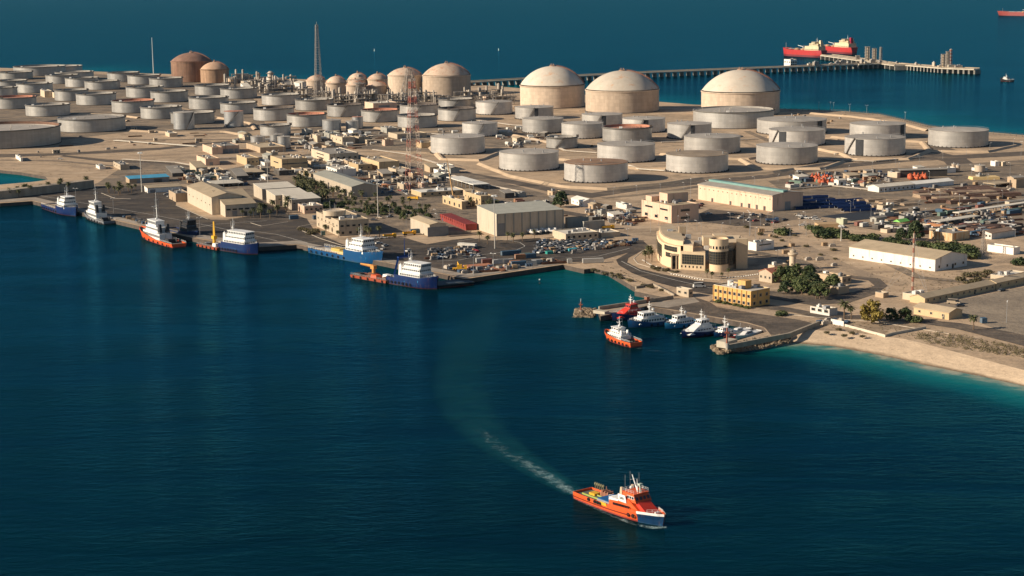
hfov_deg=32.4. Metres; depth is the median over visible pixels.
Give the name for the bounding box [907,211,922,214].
store
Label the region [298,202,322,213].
office
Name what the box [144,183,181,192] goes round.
shed
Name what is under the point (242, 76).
process unit
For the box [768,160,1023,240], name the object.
gravel yard
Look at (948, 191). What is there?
pipe stack
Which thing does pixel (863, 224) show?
cargo container
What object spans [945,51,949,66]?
loading tower
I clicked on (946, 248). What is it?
bush
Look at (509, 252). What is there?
cargo container
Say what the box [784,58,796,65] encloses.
jetty control house
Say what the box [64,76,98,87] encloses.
open top storage tank
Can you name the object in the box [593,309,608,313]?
end block
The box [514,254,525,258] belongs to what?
cargo container
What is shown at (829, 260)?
sand track
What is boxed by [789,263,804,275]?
leafy tree
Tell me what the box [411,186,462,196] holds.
long store
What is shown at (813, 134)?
cone roof storage tank
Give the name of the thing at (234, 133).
bund wall
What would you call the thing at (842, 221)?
greenish store
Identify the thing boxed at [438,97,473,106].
open top storage tank
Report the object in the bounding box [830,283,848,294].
flat house
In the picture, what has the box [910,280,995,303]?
barracks
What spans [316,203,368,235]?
control building
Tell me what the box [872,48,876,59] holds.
loading tower
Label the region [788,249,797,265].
round tower
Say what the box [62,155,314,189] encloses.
road
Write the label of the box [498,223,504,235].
roller door
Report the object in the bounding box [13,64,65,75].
open top storage tank
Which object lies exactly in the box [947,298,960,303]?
minibus
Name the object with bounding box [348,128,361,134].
store
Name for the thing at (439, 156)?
bund wall
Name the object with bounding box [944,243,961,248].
bush
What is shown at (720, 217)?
open lot
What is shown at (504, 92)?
process unit
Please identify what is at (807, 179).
cargo container
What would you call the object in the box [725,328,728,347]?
beacon
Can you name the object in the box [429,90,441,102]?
process unit
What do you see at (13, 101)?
open top storage tank
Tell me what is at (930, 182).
white shed
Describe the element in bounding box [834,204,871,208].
storage rack
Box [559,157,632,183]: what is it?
cone roof storage tank
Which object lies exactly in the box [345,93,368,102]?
process unit
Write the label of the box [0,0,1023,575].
sea water
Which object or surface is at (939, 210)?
cargo container
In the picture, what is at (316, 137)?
pump house
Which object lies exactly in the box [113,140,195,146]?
pipeline
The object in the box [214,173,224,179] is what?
store
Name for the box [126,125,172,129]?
dirt track
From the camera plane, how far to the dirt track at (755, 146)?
1649.40 m
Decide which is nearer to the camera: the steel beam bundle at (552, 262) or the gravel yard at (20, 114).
the steel beam bundle at (552, 262)
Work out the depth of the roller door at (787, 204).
1205.84 m
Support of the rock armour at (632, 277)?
on the ground at (994, 262)
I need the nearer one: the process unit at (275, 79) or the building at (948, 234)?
the building at (948, 234)
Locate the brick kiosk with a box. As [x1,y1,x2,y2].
[644,296,649,302]
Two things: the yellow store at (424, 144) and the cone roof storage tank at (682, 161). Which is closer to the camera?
the cone roof storage tank at (682, 161)
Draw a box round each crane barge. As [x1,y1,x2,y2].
[196,221,218,250]
[350,263,389,283]
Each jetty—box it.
[471,63,857,85]
[820,54,906,69]
[852,62,980,73]
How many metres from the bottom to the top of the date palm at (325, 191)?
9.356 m
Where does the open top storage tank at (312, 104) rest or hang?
on the ground at (994, 262)
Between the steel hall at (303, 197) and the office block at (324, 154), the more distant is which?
the office block at (324, 154)
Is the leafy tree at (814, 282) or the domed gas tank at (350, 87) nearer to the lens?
the leafy tree at (814, 282)
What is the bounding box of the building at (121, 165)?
[113,161,129,169]
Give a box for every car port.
[207,179,243,185]
[242,168,264,173]
[446,176,488,189]
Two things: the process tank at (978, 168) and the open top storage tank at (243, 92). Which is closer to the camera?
the process tank at (978, 168)
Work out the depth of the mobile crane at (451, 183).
1281.18 m
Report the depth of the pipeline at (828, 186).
1319.51 m
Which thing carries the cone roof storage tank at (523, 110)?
on the ground at (994, 262)
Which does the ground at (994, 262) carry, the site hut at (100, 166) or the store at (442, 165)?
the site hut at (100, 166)
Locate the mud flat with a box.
[445,232,481,236]
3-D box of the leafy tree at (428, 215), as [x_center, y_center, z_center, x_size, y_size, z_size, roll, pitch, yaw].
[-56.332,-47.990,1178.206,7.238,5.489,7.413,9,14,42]
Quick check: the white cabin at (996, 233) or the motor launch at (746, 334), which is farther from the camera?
the white cabin at (996, 233)
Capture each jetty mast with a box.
[879,47,881,60]
[949,49,951,64]
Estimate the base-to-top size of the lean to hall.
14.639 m
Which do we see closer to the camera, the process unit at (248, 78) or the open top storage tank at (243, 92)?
the open top storage tank at (243, 92)
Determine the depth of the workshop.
1109.80 m
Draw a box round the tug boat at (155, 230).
[139,192,185,247]
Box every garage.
[202,144,222,154]
[212,142,238,152]
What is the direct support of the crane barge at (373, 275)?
on the sea water at (190, 408)
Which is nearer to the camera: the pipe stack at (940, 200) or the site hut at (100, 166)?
the pipe stack at (940, 200)
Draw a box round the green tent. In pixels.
[893,218,909,223]
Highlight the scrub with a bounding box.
[910,330,1023,357]
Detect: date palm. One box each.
[256,202,264,214]
[269,199,275,210]
[283,196,291,209]
[299,181,306,187]
[303,170,309,176]
[322,188,330,200]
[334,185,340,194]
[641,249,648,262]
[648,249,655,261]
[837,299,850,318]
[846,305,854,319]
[968,314,977,329]
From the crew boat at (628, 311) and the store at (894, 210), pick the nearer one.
the crew boat at (628, 311)
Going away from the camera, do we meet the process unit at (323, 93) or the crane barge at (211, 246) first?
the crane barge at (211, 246)
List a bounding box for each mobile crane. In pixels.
[446,158,458,198]
[452,262,466,270]
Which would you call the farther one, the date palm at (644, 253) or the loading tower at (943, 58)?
the loading tower at (943, 58)
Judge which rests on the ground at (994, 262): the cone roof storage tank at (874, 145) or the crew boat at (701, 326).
the cone roof storage tank at (874, 145)
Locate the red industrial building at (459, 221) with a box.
[440,213,476,230]
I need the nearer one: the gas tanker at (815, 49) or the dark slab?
the dark slab
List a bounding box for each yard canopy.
[932,215,979,222]
[953,201,1023,215]
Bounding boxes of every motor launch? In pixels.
[724,333,735,338]
[729,327,751,333]
[735,327,762,339]
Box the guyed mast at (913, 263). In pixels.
[888,233,926,290]
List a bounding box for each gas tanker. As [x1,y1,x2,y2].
[783,40,826,57]
[816,36,857,53]
[997,11,1023,15]
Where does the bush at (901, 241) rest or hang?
on the ground at (994, 262)
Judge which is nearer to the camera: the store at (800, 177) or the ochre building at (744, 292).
the ochre building at (744, 292)
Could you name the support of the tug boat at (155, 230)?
on the sea water at (190, 408)
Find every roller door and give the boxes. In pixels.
[137,179,161,182]
[154,178,168,181]
[379,105,389,107]
[428,226,448,236]
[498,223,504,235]
[785,201,790,209]
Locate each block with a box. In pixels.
[270,154,307,169]
[311,147,357,161]
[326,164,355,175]
[330,134,354,143]
[382,139,393,145]
[464,190,492,205]
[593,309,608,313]
[641,190,698,222]
[716,338,736,347]
[821,320,830,324]
[1012,178,1023,187]
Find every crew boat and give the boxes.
[611,294,640,320]
[627,303,669,327]
[664,306,695,329]
[681,309,717,337]
[714,318,733,337]
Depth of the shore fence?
1902.86 m
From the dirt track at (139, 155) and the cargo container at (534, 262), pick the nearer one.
the cargo container at (534, 262)
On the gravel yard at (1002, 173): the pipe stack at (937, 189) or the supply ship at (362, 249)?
the pipe stack at (937, 189)
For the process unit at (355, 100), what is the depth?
2174.17 m
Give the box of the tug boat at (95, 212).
[84,191,114,224]
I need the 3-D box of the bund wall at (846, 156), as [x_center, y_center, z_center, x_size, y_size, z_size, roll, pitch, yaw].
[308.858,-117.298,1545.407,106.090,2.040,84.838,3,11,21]
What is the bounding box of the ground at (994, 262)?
[0,68,1023,369]
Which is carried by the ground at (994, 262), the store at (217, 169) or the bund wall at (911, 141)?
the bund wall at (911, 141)
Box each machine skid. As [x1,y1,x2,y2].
[429,256,437,259]
[457,253,465,257]
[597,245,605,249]
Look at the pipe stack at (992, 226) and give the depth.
1099.74 m
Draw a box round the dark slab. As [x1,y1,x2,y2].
[821,210,901,220]
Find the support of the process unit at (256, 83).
on the ground at (994, 262)
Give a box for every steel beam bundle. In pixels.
[470,270,494,272]
[541,261,566,264]
[1002,213,1021,215]
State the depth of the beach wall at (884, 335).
802.88 m
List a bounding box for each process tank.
[173,110,194,129]
[224,109,243,126]
[250,135,264,142]
[269,133,282,142]
[277,135,290,148]
[322,118,341,131]
[345,120,358,131]
[352,115,363,128]
[956,163,960,171]
[974,164,985,172]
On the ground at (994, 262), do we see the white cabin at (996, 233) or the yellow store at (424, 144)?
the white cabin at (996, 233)
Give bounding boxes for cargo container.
[289,215,298,218]
[457,242,476,246]
[475,257,485,262]
[481,258,491,262]
[492,259,503,263]
[500,249,520,255]
[504,258,513,263]
[511,260,530,265]
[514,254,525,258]
[525,260,536,264]
[526,253,535,258]
[531,259,542,263]
[582,258,603,262]
[785,184,792,187]
[789,180,802,183]
[804,178,811,181]
[854,221,862,225]
[859,222,868,226]
[862,176,877,179]
[927,222,943,226]
[935,208,944,211]
[937,211,945,215]
[945,209,960,213]
[980,317,986,322]
[1007,209,1020,213]
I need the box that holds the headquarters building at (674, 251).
[656,223,747,271]
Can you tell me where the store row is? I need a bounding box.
[388,131,426,138]
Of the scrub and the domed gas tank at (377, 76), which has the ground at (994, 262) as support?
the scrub
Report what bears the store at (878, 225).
on the gravel yard at (1002, 173)
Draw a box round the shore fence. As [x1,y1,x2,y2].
[780,107,1022,135]
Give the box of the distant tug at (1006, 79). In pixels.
[1000,77,1013,81]
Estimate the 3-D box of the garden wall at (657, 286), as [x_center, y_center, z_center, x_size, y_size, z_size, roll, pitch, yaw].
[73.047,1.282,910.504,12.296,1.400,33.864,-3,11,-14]
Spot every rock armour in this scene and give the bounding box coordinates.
[573,307,596,317]
[601,265,666,292]
[710,333,792,354]
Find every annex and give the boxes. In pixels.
[169,188,187,201]
[349,160,371,170]
[354,134,368,142]
[902,290,924,299]
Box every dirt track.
[1,163,116,170]
[2,159,212,179]
[33,151,283,157]
[52,161,113,172]
[123,139,231,139]
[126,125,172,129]
[292,139,429,151]
[420,138,507,148]
[450,163,501,174]
[559,152,665,159]
[602,185,697,198]
[616,192,694,210]
[740,140,831,154]
[744,131,832,144]
[748,250,825,270]
[800,213,936,234]
[818,147,1022,160]
[831,117,1012,139]
[878,165,1023,175]
[884,263,963,282]
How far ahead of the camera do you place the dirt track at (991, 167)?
1446.70 m
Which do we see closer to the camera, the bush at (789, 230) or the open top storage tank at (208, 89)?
the bush at (789, 230)
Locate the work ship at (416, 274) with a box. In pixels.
[386,239,438,288]
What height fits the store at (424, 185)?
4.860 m
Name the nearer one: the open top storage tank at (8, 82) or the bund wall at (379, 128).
the bund wall at (379, 128)
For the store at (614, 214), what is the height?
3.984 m
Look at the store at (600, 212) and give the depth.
1189.76 m
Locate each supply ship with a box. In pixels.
[41,189,77,215]
[169,214,198,234]
[218,221,258,253]
[308,232,383,263]
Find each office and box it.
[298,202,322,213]
[552,227,598,240]
[595,229,619,237]
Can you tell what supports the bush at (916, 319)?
on the ground at (994, 262)
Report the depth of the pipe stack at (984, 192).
1271.19 m
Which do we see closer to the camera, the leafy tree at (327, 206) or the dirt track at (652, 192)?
the leafy tree at (327, 206)
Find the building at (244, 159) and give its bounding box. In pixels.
[236,154,258,164]
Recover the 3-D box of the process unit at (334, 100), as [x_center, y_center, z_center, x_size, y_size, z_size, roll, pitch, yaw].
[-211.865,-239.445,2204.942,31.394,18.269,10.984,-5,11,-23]
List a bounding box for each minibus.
[693,282,705,287]
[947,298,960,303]
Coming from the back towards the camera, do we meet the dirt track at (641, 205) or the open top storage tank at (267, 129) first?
the open top storage tank at (267, 129)
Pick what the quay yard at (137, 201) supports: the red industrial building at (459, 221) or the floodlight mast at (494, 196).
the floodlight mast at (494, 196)
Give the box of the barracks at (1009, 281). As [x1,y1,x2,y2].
[990,273,1023,289]
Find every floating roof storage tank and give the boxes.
[56,114,125,132]
[692,106,774,129]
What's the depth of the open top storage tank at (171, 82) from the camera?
2558.11 m
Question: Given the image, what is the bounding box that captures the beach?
[790,330,1023,385]
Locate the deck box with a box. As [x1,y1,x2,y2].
[839,59,845,64]
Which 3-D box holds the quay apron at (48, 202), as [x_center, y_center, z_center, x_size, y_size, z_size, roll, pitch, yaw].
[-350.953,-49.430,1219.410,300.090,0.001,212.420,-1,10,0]
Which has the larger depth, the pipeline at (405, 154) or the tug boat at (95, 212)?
the pipeline at (405, 154)
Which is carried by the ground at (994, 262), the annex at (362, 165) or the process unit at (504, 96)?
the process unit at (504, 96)
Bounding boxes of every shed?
[126,174,169,183]
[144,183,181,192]
[246,142,285,152]
[868,181,913,191]
[898,167,946,176]
[910,178,953,188]
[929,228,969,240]
[987,243,1019,254]
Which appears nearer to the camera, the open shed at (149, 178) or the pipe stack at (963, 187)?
the pipe stack at (963, 187)
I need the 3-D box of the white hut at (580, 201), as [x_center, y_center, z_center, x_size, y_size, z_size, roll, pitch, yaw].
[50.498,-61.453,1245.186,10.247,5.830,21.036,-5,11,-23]
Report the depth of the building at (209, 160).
1528.16 m
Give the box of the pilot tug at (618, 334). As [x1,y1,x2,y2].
[605,316,642,347]
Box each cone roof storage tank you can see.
[426,132,489,155]
[462,120,497,136]
[475,98,514,114]
[496,147,563,171]
[512,104,553,119]
[522,115,563,133]
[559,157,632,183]
[561,120,602,139]
[582,111,622,124]
[597,139,659,163]
[622,115,666,133]
[662,149,733,174]
[663,119,711,139]
[684,132,744,154]
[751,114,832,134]
[751,140,822,165]
[766,124,829,145]
[844,132,910,156]
[849,120,910,138]
[927,125,993,148]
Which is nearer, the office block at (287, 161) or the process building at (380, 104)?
the office block at (287, 161)
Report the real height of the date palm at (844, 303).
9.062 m
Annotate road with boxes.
[0,137,309,156]
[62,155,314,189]
[399,151,1023,197]
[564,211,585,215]
[565,241,759,293]
[710,299,1023,345]
[770,275,886,304]
[902,147,971,164]
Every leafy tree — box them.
[323,203,331,208]
[366,209,373,215]
[393,206,401,211]
[399,212,407,218]
[423,213,433,217]
[552,191,568,207]
[772,265,790,281]
[778,280,792,293]
[784,271,798,280]
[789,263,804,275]
[791,277,802,291]
[791,279,810,294]
[798,269,814,279]
[803,264,816,271]
[803,272,822,281]
[806,280,823,293]
[808,283,830,298]
[823,274,840,289]
[859,299,885,322]
[885,307,898,320]
[895,227,907,238]
[897,306,911,321]
[906,220,924,240]
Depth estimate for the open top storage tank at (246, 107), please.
2067.72 m
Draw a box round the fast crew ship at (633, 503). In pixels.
[572,474,665,525]
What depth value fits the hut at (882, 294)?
886.54 m
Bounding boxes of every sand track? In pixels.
[770,205,1023,227]
[774,244,906,285]
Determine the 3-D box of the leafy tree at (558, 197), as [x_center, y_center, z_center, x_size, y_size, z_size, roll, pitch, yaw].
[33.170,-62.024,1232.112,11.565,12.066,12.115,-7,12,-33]
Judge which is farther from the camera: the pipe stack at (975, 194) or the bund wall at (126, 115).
the bund wall at (126, 115)
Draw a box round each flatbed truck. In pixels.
[383,233,396,237]
[403,230,415,235]
[602,225,614,228]
[766,217,778,221]
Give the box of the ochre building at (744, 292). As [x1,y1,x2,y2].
[713,279,769,307]
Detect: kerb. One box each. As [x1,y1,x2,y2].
[102,193,949,333]
[643,260,755,279]
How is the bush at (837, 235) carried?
on the ground at (994, 262)
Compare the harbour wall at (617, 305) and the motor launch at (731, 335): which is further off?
the harbour wall at (617, 305)
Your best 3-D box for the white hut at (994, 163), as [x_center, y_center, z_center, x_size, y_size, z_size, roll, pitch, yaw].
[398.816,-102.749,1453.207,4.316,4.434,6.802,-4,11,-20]
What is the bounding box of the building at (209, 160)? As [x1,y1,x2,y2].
[197,154,219,165]
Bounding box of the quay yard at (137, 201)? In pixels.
[15,183,628,273]
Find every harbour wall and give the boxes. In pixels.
[598,295,673,309]
[725,321,819,349]
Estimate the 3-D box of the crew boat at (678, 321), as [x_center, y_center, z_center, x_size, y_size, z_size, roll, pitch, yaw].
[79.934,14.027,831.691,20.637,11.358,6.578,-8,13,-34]
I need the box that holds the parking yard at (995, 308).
[936,287,1023,334]
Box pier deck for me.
[601,297,698,314]
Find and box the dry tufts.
[72,162,986,336]
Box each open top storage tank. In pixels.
[0,70,32,78]
[0,78,27,85]
[0,86,17,95]
[0,95,36,108]
[0,121,71,149]
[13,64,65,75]
[16,82,53,92]
[24,102,70,116]
[45,73,78,83]
[53,88,88,100]
[54,70,93,75]
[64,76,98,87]
[66,64,82,70]
[75,91,115,105]
[84,79,120,89]
[107,71,139,81]
[111,98,154,112]
[125,85,163,97]
[126,73,160,84]
[139,104,181,119]
[148,76,183,87]
[149,89,188,102]
[170,110,215,124]
[188,95,228,109]
[194,83,230,94]
[219,86,259,98]
[220,101,257,113]
[252,106,294,121]
[259,92,300,105]
[259,123,293,136]
[286,112,326,127]
[294,97,332,110]
[326,103,363,117]
[360,108,399,122]
[396,113,437,128]
[399,102,438,113]
[437,106,478,121]
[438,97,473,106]
[544,134,579,148]
[598,124,655,141]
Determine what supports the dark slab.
on the gravel yard at (1002, 173)
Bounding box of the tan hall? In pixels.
[361,155,398,168]
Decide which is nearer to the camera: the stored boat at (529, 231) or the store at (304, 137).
the stored boat at (529, 231)
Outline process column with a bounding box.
[267,71,273,81]
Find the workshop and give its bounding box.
[410,215,448,236]
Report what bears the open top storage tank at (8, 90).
on the ground at (994, 262)
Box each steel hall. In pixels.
[253,181,295,199]
[266,187,305,205]
[282,192,320,209]
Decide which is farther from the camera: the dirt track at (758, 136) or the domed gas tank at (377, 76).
the domed gas tank at (377, 76)
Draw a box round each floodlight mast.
[137,152,142,191]
[374,179,379,215]
[491,195,496,248]
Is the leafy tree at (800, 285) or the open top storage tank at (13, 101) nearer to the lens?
the leafy tree at (800, 285)
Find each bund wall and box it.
[79,113,139,117]
[127,130,237,134]
[216,117,258,129]
[291,126,437,132]
[428,146,500,160]
[476,161,833,189]
[500,132,592,146]
[559,158,664,169]
[659,153,755,159]
[738,158,845,169]
[778,112,927,130]
[818,148,930,159]
[830,136,927,142]
[919,141,1018,152]
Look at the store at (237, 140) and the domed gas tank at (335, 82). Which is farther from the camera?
the domed gas tank at (335, 82)
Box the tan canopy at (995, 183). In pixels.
[983,181,1010,187]
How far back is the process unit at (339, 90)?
2269.06 m
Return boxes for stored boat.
[527,229,535,234]
[539,228,547,233]
[544,228,554,233]
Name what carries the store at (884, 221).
on the gravel yard at (1002, 173)
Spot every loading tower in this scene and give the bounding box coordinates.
[865,46,869,59]
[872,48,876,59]
[940,54,945,66]
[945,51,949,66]
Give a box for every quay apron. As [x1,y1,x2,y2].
[0,197,194,236]
[197,234,562,277]
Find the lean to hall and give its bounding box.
[211,188,256,216]
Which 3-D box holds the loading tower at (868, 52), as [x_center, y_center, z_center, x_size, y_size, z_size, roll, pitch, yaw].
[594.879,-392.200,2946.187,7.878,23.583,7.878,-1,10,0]
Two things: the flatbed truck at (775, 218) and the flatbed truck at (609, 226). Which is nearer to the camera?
the flatbed truck at (609, 226)
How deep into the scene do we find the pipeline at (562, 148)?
1605.37 m
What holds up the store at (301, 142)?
on the ground at (994, 262)
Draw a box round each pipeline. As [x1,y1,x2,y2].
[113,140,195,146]
[122,159,224,171]
[300,133,437,136]
[372,149,436,163]
[450,174,518,191]
[473,119,521,125]
[512,136,596,152]
[628,165,664,171]
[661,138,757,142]
[788,185,867,189]
[821,156,922,161]
[874,200,1011,213]
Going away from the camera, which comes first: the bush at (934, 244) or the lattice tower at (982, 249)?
the lattice tower at (982, 249)
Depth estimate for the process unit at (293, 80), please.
2582.77 m
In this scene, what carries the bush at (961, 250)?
on the ground at (994, 262)
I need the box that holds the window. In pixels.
[282,162,307,164]
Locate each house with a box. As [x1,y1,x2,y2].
[312,134,320,141]
[442,195,465,208]
[759,267,781,282]
[768,261,786,267]
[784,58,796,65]
[810,304,837,315]
[815,271,850,283]
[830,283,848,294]
[913,302,961,319]
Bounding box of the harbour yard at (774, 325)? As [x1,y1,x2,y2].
[638,297,810,334]
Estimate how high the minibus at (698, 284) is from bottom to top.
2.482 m
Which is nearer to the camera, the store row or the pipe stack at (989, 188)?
the pipe stack at (989, 188)
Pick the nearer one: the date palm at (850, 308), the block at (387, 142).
the date palm at (850, 308)
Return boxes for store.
[166,165,183,176]
[183,172,195,176]
[189,161,207,171]
[196,174,205,180]
[199,168,206,174]
[211,167,223,172]
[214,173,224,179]
[229,168,248,180]
[232,138,239,142]
[238,132,251,138]
[244,164,253,167]
[259,159,270,165]
[261,174,272,179]
[262,152,275,159]
[266,150,277,154]
[273,168,288,175]
[277,80,294,87]
[294,80,305,87]
[298,139,307,144]
[301,135,308,141]
[302,128,312,134]
[303,169,316,177]
[307,141,323,147]
[307,159,318,163]
[322,144,333,147]
[323,130,339,137]
[325,141,335,146]
[327,158,343,163]
[327,160,340,164]
[343,158,355,164]
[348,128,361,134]
[376,169,392,176]
[381,126,397,132]
[388,166,409,173]
[397,168,413,175]
[397,181,407,189]
[408,172,419,177]
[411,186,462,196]
[417,140,430,147]
[418,182,427,187]
[424,163,438,171]
[432,172,448,179]
[434,168,444,172]
[437,163,453,168]
[445,165,459,173]
[499,189,514,197]
[512,136,524,141]
[515,191,525,196]
[540,131,551,136]
[548,188,559,194]
[565,216,588,228]
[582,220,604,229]
[587,202,600,209]
[587,214,602,220]
[597,209,607,215]
[602,204,612,209]
[607,211,624,217]
[625,208,636,212]
[748,239,773,250]
[793,174,808,180]
[834,178,846,184]
[836,217,847,224]
[843,172,859,178]
[863,169,872,172]
[863,173,877,177]
[869,215,887,221]
[872,222,886,228]
[874,220,889,224]
[877,202,892,209]
[879,210,893,215]
[880,225,895,232]
[883,208,897,211]
[899,213,913,219]
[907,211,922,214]
[909,207,919,211]
[913,165,924,167]
[929,225,946,229]
[939,166,955,172]
[953,225,966,228]
[976,172,985,176]
[985,219,998,223]
[990,270,1023,278]
[1007,175,1023,182]
[1007,225,1021,230]
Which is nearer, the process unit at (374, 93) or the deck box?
the process unit at (374, 93)
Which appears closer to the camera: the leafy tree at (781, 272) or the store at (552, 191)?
the leafy tree at (781, 272)
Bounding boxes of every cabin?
[259,167,269,171]
[365,139,373,143]
[391,178,400,182]
[429,177,437,182]
[464,200,474,205]
[984,227,1016,238]
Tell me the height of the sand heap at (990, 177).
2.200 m
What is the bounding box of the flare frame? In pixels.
[353,74,368,100]
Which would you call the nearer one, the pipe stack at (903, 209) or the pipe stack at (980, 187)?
the pipe stack at (903, 209)
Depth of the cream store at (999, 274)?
935.26 m
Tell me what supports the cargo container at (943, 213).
on the gravel yard at (1002, 173)
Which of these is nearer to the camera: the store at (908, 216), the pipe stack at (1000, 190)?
the store at (908, 216)
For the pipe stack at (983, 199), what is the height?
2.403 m
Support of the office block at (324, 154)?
on the gravel yard at (395, 224)
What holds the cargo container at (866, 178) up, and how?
on the gravel yard at (1002, 173)
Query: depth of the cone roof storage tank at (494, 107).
2016.31 m
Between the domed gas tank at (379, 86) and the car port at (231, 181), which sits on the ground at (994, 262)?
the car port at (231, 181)
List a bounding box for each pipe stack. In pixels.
[865,198,882,201]
[879,201,896,203]
[893,207,908,210]
[900,202,918,205]
[912,190,930,193]
[912,192,948,197]
[920,194,947,199]
[928,198,947,202]
[931,195,967,199]
[936,188,953,190]
[944,189,972,194]
[946,198,979,203]
[949,186,972,188]
[950,193,982,196]
[951,190,981,193]
[952,224,976,229]
[954,191,977,193]
[965,225,988,230]
[966,190,996,193]
[967,186,993,188]
[970,197,990,201]
[971,194,1002,198]
[977,188,1000,189]
[977,226,1002,228]
[989,191,1021,196]
[994,189,1008,191]
[998,222,1023,226]
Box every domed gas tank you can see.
[170,50,211,82]
[200,60,228,82]
[306,73,325,90]
[325,74,346,93]
[346,78,364,95]
[347,71,366,88]
[366,79,386,93]
[367,71,387,88]
[387,66,422,94]
[422,61,474,95]
[518,64,585,108]
[579,68,665,113]
[701,67,782,115]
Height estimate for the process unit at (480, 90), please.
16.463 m
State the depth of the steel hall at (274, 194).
1269.74 m
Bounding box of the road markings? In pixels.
[45,196,708,287]
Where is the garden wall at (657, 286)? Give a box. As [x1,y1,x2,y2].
[635,283,674,296]
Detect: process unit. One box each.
[222,74,236,86]
[231,69,249,83]
[241,69,255,80]
[250,79,257,88]
[257,83,274,92]
[258,82,271,90]
[264,85,283,92]
[266,75,281,86]
[271,74,283,89]
[279,81,294,92]
[286,74,297,82]
[297,82,312,97]
[312,87,331,96]
[322,86,336,98]
[325,87,343,97]
[332,90,352,102]
[337,94,352,102]
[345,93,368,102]
[351,92,371,101]
[353,97,367,105]
[366,89,380,100]
[378,94,399,105]
[379,89,390,99]
[391,91,406,99]
[400,94,418,102]
[416,87,431,97]
[422,93,434,101]
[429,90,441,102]
[453,90,472,96]
[461,87,474,96]
[473,86,490,97]
[480,94,494,99]
[489,83,501,98]
[492,86,516,97]
[493,95,514,100]
[498,89,510,99]
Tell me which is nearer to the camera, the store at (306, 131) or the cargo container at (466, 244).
the cargo container at (466, 244)
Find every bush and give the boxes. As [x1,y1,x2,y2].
[772,228,788,235]
[776,310,789,314]
[778,226,792,233]
[804,225,815,229]
[812,229,831,238]
[817,228,835,236]
[834,229,849,233]
[834,232,844,238]
[839,232,851,238]
[853,234,864,237]
[867,233,880,237]
[882,236,897,240]
[897,240,906,244]
[909,315,924,322]
[914,240,925,245]
[918,241,927,247]
[925,240,948,247]
[932,245,953,251]
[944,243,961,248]
[948,240,962,244]
[955,246,979,257]
[955,276,965,280]
[959,245,979,250]
[961,250,981,258]
[961,272,974,276]
[969,277,980,282]
[972,271,981,275]
[981,269,994,273]
[1010,256,1023,264]
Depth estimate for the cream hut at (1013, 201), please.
1213.35 m
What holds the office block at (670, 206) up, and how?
on the ground at (994, 262)
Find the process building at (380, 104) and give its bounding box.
[365,100,396,107]
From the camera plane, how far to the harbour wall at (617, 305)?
877.23 m
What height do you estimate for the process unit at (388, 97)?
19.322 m
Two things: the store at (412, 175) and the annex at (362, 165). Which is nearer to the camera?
the store at (412, 175)
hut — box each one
[15,154,22,161]
[40,89,51,97]
[96,164,105,169]
[165,131,177,136]
[571,196,595,206]
[616,201,631,209]
[677,286,692,297]
[875,291,888,297]
[887,171,899,177]
[990,160,999,165]
[999,161,1005,165]
[1005,199,1023,206]
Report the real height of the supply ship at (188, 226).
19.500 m
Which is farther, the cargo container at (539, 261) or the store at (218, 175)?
the store at (218, 175)
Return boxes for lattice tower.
[314,22,323,96]
[397,68,421,101]
[405,79,423,189]
[980,230,985,254]
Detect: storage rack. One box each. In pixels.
[794,205,819,209]
[803,195,828,198]
[803,198,835,201]
[803,202,824,205]
[806,201,844,203]
[819,204,852,207]
[826,198,862,201]
[829,201,865,204]
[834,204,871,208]
[841,207,876,211]
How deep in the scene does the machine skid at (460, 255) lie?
1022.20 m
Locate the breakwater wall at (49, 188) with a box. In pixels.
[0,179,93,198]
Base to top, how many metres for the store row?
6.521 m
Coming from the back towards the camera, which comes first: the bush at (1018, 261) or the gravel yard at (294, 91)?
the gravel yard at (294, 91)
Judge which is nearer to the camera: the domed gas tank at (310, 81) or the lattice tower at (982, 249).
the lattice tower at (982, 249)
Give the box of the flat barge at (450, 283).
[437,279,474,288]
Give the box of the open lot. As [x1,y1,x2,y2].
[700,209,789,225]
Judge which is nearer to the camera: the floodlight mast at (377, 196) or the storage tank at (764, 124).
the floodlight mast at (377, 196)
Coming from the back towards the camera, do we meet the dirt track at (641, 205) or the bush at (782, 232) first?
the dirt track at (641, 205)
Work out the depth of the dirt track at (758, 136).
1725.02 m
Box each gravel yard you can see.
[0,74,264,139]
[94,153,554,234]
[232,83,482,110]
[299,126,556,151]
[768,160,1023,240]
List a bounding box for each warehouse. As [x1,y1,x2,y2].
[187,181,241,214]
[313,170,376,196]
[477,201,563,235]
[697,179,803,211]
[848,239,966,270]
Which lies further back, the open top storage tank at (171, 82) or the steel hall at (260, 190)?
the open top storage tank at (171, 82)
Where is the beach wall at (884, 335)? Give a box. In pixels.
[844,324,925,336]
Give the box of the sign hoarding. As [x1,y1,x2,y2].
[831,319,843,325]
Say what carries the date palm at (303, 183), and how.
on the ground at (994, 262)
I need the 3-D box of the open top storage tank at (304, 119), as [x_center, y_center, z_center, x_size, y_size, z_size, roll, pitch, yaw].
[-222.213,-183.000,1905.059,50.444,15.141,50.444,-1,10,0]
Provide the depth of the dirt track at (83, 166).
1530.12 m
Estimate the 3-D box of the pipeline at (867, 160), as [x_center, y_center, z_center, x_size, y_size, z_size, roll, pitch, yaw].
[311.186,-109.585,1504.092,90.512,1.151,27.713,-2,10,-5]
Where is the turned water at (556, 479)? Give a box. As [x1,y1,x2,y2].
[494,441,574,494]
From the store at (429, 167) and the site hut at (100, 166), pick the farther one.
the site hut at (100, 166)
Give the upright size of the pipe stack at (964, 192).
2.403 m
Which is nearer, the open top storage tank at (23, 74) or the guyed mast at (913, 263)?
the guyed mast at (913, 263)

